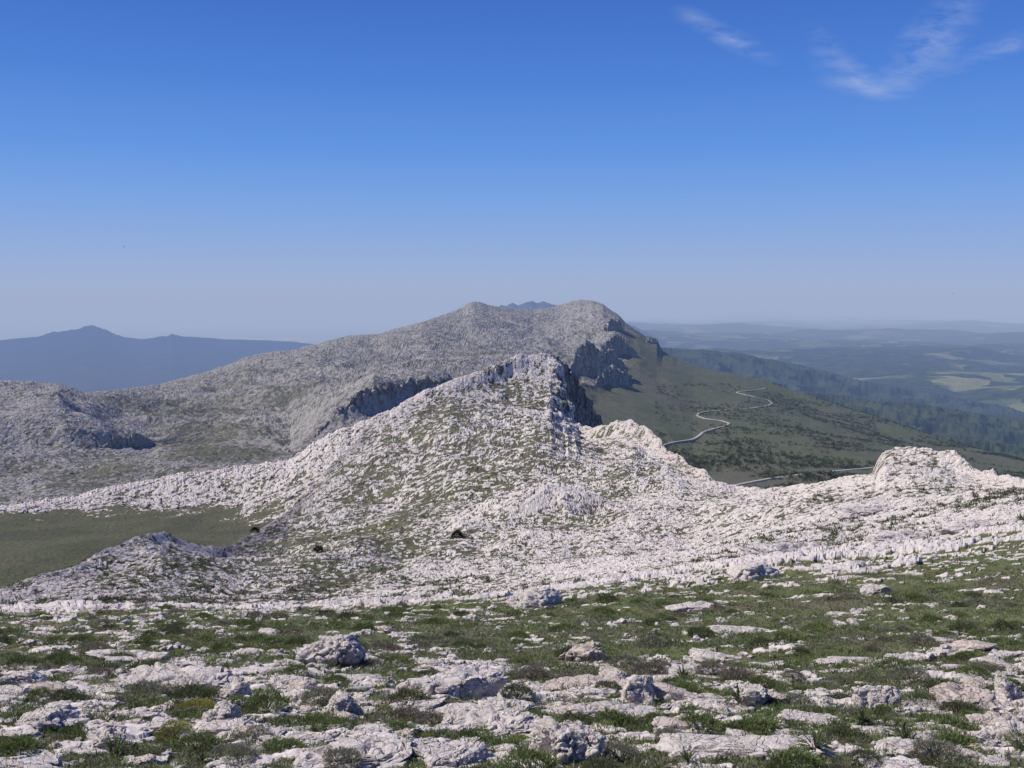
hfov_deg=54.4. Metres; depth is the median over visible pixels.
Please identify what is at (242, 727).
rock
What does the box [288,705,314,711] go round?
rock
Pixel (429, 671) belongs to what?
dark shrub
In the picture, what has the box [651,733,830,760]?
limestone slab
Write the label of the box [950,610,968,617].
leafy shrub
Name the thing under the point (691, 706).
leafy shrub
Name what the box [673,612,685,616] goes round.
brown shrub
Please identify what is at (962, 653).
leafy shrub
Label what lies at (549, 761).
leafy shrub
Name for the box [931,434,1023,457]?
foothills
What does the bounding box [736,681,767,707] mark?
boulder
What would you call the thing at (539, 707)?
dark shrub
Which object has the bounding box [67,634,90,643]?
dark shrub
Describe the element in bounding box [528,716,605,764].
boulder
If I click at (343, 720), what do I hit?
leafy shrub
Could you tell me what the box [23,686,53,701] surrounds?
leafy shrub
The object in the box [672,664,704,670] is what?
rock
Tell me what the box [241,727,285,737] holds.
rock
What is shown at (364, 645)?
dark shrub
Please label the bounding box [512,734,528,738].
cushion shrub
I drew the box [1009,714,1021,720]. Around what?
rock
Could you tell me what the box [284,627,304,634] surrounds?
brown shrub
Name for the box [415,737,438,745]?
rock
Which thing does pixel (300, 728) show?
rock
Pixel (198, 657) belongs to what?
rock
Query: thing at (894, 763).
rock
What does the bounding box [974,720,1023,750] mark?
rock
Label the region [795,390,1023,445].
foothills
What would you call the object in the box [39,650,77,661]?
dark shrub
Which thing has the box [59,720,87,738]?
leafy shrub
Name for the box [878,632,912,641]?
leafy shrub
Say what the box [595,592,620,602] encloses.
dark shrub
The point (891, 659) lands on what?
leafy shrub
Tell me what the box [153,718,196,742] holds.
cushion shrub
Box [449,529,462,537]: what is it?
dark bush
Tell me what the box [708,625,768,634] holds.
limestone slab
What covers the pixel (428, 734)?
cushion shrub
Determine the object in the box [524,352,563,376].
crag
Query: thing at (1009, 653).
rock
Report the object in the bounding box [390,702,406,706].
rock
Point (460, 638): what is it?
grey shrub
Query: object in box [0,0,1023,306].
sky
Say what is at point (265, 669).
rock
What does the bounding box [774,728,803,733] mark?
rock
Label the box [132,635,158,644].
leafy shrub
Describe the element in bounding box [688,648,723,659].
rock
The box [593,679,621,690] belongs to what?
dark shrub
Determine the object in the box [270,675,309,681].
rock
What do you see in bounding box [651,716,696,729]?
rock
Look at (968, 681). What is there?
rock
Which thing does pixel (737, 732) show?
rock
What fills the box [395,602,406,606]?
grey shrub
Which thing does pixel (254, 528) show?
dark bush
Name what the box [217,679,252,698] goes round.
boulder
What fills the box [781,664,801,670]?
leafy shrub
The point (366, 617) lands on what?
leafy shrub
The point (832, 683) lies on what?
grey shrub
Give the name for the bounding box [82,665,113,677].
brown shrub
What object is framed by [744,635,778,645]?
dark shrub
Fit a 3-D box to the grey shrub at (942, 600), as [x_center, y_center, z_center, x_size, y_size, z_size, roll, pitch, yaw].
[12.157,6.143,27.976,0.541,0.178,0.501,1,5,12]
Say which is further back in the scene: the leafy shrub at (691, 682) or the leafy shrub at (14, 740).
the leafy shrub at (691, 682)
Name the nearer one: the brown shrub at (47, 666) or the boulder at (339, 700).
the boulder at (339, 700)
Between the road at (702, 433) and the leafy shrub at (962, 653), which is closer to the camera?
the leafy shrub at (962, 653)
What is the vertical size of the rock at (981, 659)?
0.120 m
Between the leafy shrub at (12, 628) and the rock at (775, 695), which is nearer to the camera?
the rock at (775, 695)
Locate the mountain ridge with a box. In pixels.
[0,300,1023,505]
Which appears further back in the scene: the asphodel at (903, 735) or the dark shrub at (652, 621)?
the dark shrub at (652, 621)
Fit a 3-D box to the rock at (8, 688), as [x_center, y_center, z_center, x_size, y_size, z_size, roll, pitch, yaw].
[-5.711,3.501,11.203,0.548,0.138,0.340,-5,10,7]
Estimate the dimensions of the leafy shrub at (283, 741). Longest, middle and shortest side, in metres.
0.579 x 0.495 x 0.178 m
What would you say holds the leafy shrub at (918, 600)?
on the ground at (902, 555)
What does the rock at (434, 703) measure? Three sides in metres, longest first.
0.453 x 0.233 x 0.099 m
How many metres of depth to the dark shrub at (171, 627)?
22.72 m
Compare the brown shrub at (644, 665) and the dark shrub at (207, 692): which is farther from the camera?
the brown shrub at (644, 665)
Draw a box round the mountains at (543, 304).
[499,301,666,347]
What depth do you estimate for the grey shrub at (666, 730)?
9.39 m
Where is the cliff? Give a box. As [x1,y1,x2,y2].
[556,356,602,426]
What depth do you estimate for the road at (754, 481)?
881.03 m
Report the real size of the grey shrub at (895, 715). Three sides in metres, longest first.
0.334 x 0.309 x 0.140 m
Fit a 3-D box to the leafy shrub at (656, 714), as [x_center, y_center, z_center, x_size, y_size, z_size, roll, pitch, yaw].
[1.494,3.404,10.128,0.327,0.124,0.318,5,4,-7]
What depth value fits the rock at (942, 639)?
17.74 m
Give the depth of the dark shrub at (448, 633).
21.14 m
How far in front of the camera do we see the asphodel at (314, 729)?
9.23 m
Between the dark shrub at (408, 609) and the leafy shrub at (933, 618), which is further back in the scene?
the dark shrub at (408, 609)
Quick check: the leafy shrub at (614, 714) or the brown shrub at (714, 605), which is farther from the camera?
the brown shrub at (714, 605)
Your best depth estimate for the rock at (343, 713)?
10.32 m
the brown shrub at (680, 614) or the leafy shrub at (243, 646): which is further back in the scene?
the brown shrub at (680, 614)
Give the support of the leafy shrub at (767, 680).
on the ground at (902, 555)
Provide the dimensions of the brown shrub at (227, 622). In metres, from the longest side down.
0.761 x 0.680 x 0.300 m
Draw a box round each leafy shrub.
[0,732,40,756]
[2,626,25,632]
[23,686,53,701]
[28,611,49,617]
[42,635,65,645]
[49,653,84,665]
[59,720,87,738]
[80,635,110,645]
[96,652,120,661]
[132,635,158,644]
[153,604,175,609]
[159,650,183,656]
[166,620,189,626]
[167,727,230,755]
[196,612,211,616]
[196,635,213,640]
[207,640,239,652]
[226,694,249,706]
[233,617,255,626]
[238,643,258,649]
[242,686,294,713]
[244,621,274,630]
[248,633,265,641]
[258,735,307,752]
[261,636,286,644]
[266,644,292,649]
[282,663,309,674]
[297,711,327,725]
[317,715,352,730]
[322,673,349,683]
[324,619,350,628]
[335,686,352,694]
[349,622,377,630]
[363,615,376,619]
[377,605,397,611]
[383,717,420,735]
[384,606,406,614]
[386,654,415,665]
[388,611,403,615]
[410,632,428,639]
[414,610,436,614]
[419,617,449,624]
[453,725,494,742]
[490,733,530,747]
[496,743,562,767]
[504,671,521,678]
[506,609,525,615]
[506,629,530,638]
[508,657,535,665]
[509,638,532,644]
[521,708,563,733]
[548,621,578,631]
[564,598,576,602]
[575,699,595,703]
[584,706,638,729]
[590,605,620,614]
[630,597,647,604]
[642,710,667,719]
[654,599,676,607]
[654,612,667,617]
[670,677,706,691]
[671,681,704,693]
[678,703,709,713]
[678,710,728,734]
[700,596,715,602]
[704,685,720,692]
[725,713,785,734]
[746,672,783,689]
[758,591,779,597]
[764,744,823,767]
[767,630,804,643]
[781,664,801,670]
[783,726,826,741]
[790,685,808,692]
[803,622,833,630]
[831,661,855,667]
[869,702,909,718]
[873,655,912,669]
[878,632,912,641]
[880,716,914,726]
[904,591,927,601]
[911,598,927,604]
[911,711,944,722]
[921,613,946,621]
[930,628,955,635]
[930,723,985,751]
[945,648,982,662]
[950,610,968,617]
[959,709,984,716]
[961,663,992,677]
[967,629,990,635]
[991,636,1010,642]
[998,727,1023,751]
[1004,676,1023,691]
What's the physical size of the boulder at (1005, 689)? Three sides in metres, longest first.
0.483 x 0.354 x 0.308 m
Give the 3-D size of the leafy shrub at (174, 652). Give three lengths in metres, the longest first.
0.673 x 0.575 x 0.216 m
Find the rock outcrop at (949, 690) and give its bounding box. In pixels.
[929,681,1000,706]
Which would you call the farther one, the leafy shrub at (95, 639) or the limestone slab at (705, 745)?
the leafy shrub at (95, 639)
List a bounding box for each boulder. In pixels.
[201,700,240,721]
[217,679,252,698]
[296,633,369,666]
[327,690,357,714]
[506,586,562,609]
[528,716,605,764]
[620,674,656,703]
[726,561,778,580]
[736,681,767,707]
[860,583,891,594]
[994,677,1021,700]
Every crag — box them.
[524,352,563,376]
[569,339,633,378]
[595,364,632,389]
[600,333,639,356]
[604,318,660,349]
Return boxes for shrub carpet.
[0,560,1023,767]
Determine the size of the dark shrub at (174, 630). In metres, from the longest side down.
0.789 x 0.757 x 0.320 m
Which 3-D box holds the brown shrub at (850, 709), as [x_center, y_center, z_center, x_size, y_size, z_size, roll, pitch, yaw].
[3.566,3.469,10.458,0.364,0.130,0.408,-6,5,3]
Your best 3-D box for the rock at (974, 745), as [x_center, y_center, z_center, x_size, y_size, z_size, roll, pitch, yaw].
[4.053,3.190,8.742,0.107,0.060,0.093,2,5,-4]
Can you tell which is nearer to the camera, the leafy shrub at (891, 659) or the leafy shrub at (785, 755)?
the leafy shrub at (785, 755)
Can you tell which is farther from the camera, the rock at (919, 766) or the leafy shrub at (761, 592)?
the leafy shrub at (761, 592)
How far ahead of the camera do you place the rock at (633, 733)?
9.44 m
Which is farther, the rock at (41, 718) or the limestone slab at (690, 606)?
the limestone slab at (690, 606)
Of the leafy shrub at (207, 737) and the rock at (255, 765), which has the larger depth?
the leafy shrub at (207, 737)
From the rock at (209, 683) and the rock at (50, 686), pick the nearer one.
the rock at (50, 686)
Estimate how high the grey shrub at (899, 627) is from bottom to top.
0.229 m
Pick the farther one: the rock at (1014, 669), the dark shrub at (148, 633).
the dark shrub at (148, 633)
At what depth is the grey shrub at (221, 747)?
8.55 m
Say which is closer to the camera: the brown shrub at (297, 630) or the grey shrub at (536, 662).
the grey shrub at (536, 662)
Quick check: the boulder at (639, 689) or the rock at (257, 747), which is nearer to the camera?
the rock at (257, 747)
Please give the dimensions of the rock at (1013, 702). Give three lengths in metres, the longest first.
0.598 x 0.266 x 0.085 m
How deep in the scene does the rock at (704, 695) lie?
11.22 m
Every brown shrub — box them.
[36,662,53,670]
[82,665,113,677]
[108,694,134,701]
[135,596,152,605]
[212,619,235,625]
[242,610,271,619]
[268,612,289,618]
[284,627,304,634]
[354,657,384,667]
[370,642,401,650]
[387,704,419,721]
[407,709,442,726]
[418,640,430,647]
[421,634,447,641]
[510,665,556,682]
[554,672,583,678]
[630,660,668,675]
[649,657,671,667]
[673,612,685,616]
[693,660,727,675]
[709,603,724,610]
[716,665,759,682]
[779,668,807,680]
[826,595,841,600]
[828,761,853,767]
[837,707,861,717]
[861,645,881,652]
[872,634,897,642]
[903,634,939,646]
[1002,601,1020,606]
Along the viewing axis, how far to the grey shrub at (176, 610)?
38.40 m
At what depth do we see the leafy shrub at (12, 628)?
27.26 m
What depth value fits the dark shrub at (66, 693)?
11.00 m
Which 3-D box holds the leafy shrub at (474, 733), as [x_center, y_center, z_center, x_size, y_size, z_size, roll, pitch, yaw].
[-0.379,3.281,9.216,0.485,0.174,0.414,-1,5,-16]
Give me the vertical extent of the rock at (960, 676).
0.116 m
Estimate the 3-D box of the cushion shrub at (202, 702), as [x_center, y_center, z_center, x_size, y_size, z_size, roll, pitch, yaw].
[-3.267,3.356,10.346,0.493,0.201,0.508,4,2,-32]
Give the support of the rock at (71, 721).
on the ground at (902, 555)
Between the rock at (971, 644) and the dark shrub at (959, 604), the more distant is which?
the dark shrub at (959, 604)
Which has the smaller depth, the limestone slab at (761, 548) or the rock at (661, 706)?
the rock at (661, 706)
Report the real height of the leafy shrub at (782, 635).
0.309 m
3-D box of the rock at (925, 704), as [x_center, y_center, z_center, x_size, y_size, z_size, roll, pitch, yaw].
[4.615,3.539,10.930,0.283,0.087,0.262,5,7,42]
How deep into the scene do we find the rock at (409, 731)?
9.17 m
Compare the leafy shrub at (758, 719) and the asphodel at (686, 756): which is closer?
the asphodel at (686, 756)
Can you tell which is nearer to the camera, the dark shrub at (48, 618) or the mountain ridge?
the dark shrub at (48, 618)
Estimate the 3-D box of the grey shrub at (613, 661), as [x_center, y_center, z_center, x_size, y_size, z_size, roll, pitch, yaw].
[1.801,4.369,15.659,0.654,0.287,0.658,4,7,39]
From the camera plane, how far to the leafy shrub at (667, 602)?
33.25 m
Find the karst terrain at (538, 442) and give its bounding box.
[0,352,1023,605]
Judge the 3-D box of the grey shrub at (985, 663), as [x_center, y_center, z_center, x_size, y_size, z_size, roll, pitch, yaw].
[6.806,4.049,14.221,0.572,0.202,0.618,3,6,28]
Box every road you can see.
[664,388,772,445]
[733,467,873,485]
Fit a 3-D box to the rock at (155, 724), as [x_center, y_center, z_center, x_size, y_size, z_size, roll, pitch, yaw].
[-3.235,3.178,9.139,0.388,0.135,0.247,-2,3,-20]
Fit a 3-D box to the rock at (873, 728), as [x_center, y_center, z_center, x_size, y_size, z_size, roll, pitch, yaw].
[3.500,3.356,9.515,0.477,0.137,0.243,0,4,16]
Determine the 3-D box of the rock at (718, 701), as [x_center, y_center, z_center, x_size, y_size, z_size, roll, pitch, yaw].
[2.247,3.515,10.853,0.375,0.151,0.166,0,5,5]
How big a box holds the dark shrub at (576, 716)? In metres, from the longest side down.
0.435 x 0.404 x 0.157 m
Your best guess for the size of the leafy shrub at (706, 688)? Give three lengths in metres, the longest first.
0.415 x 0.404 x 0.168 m
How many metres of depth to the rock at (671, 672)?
14.37 m
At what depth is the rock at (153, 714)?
9.72 m
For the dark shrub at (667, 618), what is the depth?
27.71 m
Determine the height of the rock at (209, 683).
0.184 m
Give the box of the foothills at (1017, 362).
[855,338,1023,368]
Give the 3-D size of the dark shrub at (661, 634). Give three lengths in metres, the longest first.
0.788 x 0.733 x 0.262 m
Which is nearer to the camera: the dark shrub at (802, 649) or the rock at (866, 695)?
the rock at (866, 695)
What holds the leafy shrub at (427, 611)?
on the ground at (902, 555)
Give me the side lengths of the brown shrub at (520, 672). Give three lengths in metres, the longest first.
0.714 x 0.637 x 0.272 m
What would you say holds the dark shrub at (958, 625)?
on the ground at (902, 555)
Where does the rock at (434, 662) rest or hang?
on the ground at (902, 555)
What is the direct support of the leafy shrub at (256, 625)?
on the ground at (902, 555)
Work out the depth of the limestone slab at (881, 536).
98.40 m
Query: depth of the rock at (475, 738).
8.90 m
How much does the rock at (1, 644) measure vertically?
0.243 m
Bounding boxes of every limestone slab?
[85,649,154,658]
[110,661,242,689]
[256,732,336,747]
[292,734,417,767]
[395,664,509,699]
[412,740,488,767]
[541,700,659,719]
[544,674,624,690]
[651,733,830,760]
[665,601,712,611]
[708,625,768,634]
[737,542,822,556]
[774,709,837,724]
[833,505,897,518]
[863,530,939,543]
[884,652,930,662]
[937,519,1017,534]
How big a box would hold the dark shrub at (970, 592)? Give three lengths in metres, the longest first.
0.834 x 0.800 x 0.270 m
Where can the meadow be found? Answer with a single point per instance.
(223, 507)
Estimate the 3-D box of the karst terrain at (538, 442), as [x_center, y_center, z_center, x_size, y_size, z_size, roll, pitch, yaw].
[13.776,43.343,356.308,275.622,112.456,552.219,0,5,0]
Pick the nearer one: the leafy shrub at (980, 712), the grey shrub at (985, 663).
the leafy shrub at (980, 712)
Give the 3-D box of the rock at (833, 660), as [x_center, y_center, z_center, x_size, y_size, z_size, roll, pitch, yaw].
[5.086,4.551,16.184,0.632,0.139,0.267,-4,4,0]
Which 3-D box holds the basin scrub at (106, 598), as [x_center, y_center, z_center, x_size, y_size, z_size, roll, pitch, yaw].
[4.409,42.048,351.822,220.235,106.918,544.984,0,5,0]
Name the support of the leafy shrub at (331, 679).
on the ground at (902, 555)
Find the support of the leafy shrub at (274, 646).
on the ground at (902, 555)
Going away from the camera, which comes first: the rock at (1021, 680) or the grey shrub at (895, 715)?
the grey shrub at (895, 715)
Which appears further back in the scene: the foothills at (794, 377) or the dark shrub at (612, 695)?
the foothills at (794, 377)
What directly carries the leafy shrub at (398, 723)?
on the ground at (902, 555)
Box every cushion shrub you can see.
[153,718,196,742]
[176,698,215,715]
[419,732,437,737]
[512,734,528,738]
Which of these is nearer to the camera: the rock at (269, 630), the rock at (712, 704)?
the rock at (712, 704)
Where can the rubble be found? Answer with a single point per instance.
(733, 683)
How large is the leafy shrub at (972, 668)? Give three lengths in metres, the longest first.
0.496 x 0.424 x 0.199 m
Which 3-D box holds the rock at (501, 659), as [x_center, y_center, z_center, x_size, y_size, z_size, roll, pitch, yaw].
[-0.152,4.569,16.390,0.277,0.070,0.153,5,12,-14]
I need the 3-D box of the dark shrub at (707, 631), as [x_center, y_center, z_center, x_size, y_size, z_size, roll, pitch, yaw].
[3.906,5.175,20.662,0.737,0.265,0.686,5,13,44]
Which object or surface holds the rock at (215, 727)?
on the ground at (902, 555)
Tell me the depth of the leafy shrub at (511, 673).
13.90 m
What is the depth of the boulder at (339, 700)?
10.55 m
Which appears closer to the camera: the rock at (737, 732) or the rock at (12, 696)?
the rock at (737, 732)
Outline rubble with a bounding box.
[0,604,1023,767]
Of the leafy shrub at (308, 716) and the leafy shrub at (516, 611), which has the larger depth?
the leafy shrub at (516, 611)
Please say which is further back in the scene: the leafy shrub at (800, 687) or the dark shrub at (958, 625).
the dark shrub at (958, 625)
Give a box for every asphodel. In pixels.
[4,711,22,724]
[47,671,66,681]
[102,733,133,758]
[187,750,213,767]
[309,719,322,731]
[507,741,528,758]
[562,659,584,672]
[648,759,670,767]
[671,747,697,764]
[673,665,694,678]
[723,684,758,707]
[790,727,834,753]
[834,677,852,685]
[840,704,878,724]
[877,719,911,735]
[891,724,921,739]
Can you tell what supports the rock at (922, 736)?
on the ground at (902, 555)
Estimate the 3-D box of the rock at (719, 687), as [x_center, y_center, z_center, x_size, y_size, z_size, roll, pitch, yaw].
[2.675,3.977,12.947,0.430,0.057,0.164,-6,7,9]
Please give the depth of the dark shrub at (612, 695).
11.76 m
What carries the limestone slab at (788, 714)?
on the ground at (902, 555)
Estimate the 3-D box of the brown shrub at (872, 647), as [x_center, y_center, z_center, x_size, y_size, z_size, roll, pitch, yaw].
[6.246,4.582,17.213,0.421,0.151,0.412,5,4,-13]
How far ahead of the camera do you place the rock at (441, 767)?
7.89 m
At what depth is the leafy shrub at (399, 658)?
15.69 m
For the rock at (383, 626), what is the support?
on the ground at (902, 555)
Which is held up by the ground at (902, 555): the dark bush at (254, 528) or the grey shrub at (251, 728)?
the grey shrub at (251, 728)
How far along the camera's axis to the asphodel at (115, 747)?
8.47 m
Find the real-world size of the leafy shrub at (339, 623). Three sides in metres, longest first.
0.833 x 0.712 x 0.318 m
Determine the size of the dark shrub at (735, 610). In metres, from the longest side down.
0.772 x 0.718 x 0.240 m
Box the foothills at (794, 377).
[661,347,1023,415]
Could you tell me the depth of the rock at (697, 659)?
17.31 m
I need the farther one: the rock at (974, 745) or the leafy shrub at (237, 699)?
the leafy shrub at (237, 699)
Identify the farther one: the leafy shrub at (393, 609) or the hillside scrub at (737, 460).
the hillside scrub at (737, 460)
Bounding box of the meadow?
[0,405,436,587]
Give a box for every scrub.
[0,362,1023,605]
[0,535,1023,767]
[655,382,1023,487]
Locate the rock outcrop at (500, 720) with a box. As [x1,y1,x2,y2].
[434,702,540,734]
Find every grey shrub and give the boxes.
[73,640,110,656]
[94,618,115,628]
[124,678,175,697]
[164,607,185,615]
[212,743,235,758]
[220,742,262,763]
[227,724,272,744]
[297,683,342,706]
[321,746,362,767]
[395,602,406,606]
[441,698,464,706]
[452,635,474,642]
[520,660,546,667]
[573,598,589,605]
[591,638,606,642]
[601,740,643,763]
[604,652,646,667]
[633,633,669,647]
[653,727,683,742]
[700,607,712,613]
[772,691,817,709]
[812,680,839,688]
[838,592,862,599]
[873,626,897,633]
[881,711,904,719]
[885,664,931,684]
[895,624,915,632]
[907,735,965,767]
[934,599,951,603]
[940,633,961,639]
[965,597,989,605]
[968,660,1002,672]
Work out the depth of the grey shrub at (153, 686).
11.64 m
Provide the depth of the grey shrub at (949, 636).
17.92 m
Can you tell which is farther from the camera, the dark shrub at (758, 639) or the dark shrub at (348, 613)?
the dark shrub at (348, 613)
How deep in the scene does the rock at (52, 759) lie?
8.03 m
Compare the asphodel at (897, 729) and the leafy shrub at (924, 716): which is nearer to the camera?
the asphodel at (897, 729)
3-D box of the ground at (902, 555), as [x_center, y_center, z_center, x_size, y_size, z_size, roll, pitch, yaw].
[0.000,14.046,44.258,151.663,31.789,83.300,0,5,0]
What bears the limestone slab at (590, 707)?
on the ground at (902, 555)
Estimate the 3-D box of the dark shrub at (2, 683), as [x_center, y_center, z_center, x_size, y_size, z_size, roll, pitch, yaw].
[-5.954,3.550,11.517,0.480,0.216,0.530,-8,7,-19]
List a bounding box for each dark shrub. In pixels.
[0,628,9,634]
[0,633,15,643]
[0,653,41,666]
[0,680,18,685]
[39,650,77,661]
[41,616,53,621]
[49,688,86,701]
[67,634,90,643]
[85,660,123,671]
[113,650,137,657]
[122,656,167,672]
[135,630,163,638]
[159,627,192,636]
[161,624,183,633]
[165,680,225,706]
[195,685,220,695]
[233,635,247,640]
[283,636,311,646]
[315,609,339,616]
[336,610,360,620]
[358,637,370,648]
[384,685,432,705]
[386,606,411,612]
[413,667,444,677]
[430,604,443,609]
[443,630,463,638]
[450,610,471,616]
[452,639,475,648]
[475,643,487,647]
[499,680,536,701]
[533,704,545,711]
[554,645,571,656]
[558,710,592,724]
[579,754,628,767]
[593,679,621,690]
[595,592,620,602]
[598,613,617,620]
[605,693,620,697]
[639,629,672,642]
[640,617,668,625]
[658,676,684,684]
[664,615,679,620]
[687,625,716,638]
[721,608,741,615]
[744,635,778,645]
[789,646,810,656]
[823,723,872,743]
[830,691,850,698]
[843,681,866,688]
[845,747,883,766]
[885,596,904,603]
[901,690,947,703]
[920,676,963,691]
[939,699,985,713]
[944,620,977,632]
[950,601,969,606]
[960,590,984,597]
[987,618,1023,632]
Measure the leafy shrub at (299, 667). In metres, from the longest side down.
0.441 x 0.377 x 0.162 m
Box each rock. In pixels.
[0,643,9,648]
[0,669,46,686]
[0,685,30,694]
[0,694,18,698]
[0,730,42,737]
[5,759,25,767]
[14,706,79,732]
[24,764,62,767]
[28,682,77,692]
[31,754,60,766]
[41,700,71,708]
[50,668,75,673]
[63,718,89,726]
[86,726,126,747]
[102,707,147,716]
[102,722,125,727]
[104,656,136,663]
[122,718,146,723]
[131,651,169,663]
[133,753,156,763]
[139,711,159,716]
[141,717,181,735]
[174,682,222,692]
[188,656,204,660]
[194,717,245,734]
[216,658,232,662]
[231,724,256,732]
[232,648,264,656]
[239,666,280,671]
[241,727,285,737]
[241,763,259,767]
[250,745,265,751]
[258,628,279,634]
[260,649,283,654]
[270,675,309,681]
[284,688,317,698]
[288,679,316,691]
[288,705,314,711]
[289,726,308,730]
[318,635,332,640]
[334,673,385,680]
[334,711,360,721]
[343,686,373,692]
[356,706,379,715]
[357,724,394,731]
[364,656,385,662]
[375,625,387,630]
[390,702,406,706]
[394,727,414,736]
[412,697,446,709]
[413,657,446,665]
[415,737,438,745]
[432,765,449,767]
[437,651,447,655]
[459,737,481,741]
[481,700,509,707]
[489,743,516,750]
[495,658,509,662]
[497,689,521,696]
[506,699,535,710]
[558,641,605,661]
[558,692,570,697]
[581,687,619,696]
[599,665,630,678]
[605,734,623,739]
[625,732,641,735]
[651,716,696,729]
[652,674,673,682]
[652,682,697,702]
[655,705,671,709]
[668,670,702,676]
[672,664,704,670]
[683,657,707,662]
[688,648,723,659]
[688,675,719,679]
[690,698,709,705]
[697,693,722,698]
[697,703,728,708]
[705,699,732,707]
[709,686,730,689]
[710,709,732,715]
[722,654,737,658]
[724,728,758,735]
[759,661,782,665]
[767,691,787,700]
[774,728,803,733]
[811,657,842,664]
[824,611,846,616]
[827,656,870,661]
[851,684,900,711]
[852,725,898,736]
[874,738,938,757]
[880,759,918,767]
[910,732,934,740]
[910,764,936,767]
[916,699,942,706]
[917,710,953,715]
[921,637,956,643]
[932,724,951,728]
[943,747,985,757]
[947,639,997,650]
[950,674,986,680]
[957,676,987,688]
[965,710,1011,725]
[968,655,1004,661]
[968,743,979,749]
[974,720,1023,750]
[979,755,1012,766]
[982,657,1016,669]
[986,651,1022,658]
[998,671,1017,675]
[1005,698,1023,706]
[1006,667,1022,671]
[1009,677,1023,685]
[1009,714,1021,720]
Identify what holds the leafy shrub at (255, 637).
on the ground at (902, 555)
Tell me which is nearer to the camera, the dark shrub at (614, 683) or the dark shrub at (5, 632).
the dark shrub at (614, 683)
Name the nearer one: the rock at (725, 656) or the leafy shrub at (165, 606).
the rock at (725, 656)
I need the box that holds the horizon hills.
[0,308,1023,331]
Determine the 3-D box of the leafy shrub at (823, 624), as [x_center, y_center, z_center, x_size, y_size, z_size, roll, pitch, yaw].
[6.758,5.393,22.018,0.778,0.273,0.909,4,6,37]
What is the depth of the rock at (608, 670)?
13.28 m
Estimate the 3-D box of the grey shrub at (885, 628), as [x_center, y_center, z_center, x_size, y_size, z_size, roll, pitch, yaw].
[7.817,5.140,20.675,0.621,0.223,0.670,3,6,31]
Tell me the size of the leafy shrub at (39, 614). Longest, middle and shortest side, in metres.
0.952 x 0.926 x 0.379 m
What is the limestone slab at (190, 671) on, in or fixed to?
on the ground at (902, 555)
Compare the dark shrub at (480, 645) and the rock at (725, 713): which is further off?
the dark shrub at (480, 645)
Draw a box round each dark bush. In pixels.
[249,526,258,532]
[311,545,322,552]
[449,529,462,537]
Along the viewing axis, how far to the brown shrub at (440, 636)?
20.40 m
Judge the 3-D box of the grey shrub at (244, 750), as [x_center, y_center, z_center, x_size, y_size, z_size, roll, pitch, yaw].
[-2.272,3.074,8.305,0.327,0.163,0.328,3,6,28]
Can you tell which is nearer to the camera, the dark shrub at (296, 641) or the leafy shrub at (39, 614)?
the dark shrub at (296, 641)
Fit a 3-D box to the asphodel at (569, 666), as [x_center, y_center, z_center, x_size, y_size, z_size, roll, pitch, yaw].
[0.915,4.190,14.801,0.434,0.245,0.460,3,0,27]
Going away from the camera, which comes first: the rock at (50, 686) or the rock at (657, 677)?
the rock at (50, 686)
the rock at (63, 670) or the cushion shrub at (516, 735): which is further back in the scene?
the rock at (63, 670)
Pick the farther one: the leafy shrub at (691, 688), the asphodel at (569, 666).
the asphodel at (569, 666)
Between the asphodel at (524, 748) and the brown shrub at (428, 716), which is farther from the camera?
the brown shrub at (428, 716)
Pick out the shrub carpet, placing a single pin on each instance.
(736, 642)
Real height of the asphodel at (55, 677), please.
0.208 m
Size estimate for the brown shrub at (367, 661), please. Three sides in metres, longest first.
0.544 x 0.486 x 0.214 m
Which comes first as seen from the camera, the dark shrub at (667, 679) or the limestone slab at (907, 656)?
the dark shrub at (667, 679)
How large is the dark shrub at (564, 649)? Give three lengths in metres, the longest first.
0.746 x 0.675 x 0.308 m
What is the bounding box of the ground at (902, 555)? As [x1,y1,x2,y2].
[0,523,1023,767]
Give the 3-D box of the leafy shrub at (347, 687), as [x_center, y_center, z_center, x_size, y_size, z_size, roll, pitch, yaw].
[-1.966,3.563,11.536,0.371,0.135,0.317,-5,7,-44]
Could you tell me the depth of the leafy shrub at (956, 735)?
8.90 m
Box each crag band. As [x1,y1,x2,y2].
[103,433,153,447]
[288,376,451,451]
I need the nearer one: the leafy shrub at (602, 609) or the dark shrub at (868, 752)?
the dark shrub at (868, 752)
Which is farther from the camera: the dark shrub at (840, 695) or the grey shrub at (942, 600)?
the grey shrub at (942, 600)
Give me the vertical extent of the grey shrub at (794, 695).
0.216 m
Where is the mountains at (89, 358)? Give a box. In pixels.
[0,325,313,392]
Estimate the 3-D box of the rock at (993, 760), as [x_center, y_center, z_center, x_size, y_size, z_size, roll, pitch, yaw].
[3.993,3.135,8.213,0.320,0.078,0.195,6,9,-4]
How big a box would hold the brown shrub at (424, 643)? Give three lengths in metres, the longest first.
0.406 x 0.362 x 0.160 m
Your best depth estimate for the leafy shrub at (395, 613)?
31.91 m
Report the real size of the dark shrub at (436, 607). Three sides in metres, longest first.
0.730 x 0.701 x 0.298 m
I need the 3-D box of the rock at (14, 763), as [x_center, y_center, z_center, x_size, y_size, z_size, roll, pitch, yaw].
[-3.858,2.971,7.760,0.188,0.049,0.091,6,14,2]
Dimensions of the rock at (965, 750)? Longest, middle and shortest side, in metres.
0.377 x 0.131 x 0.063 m

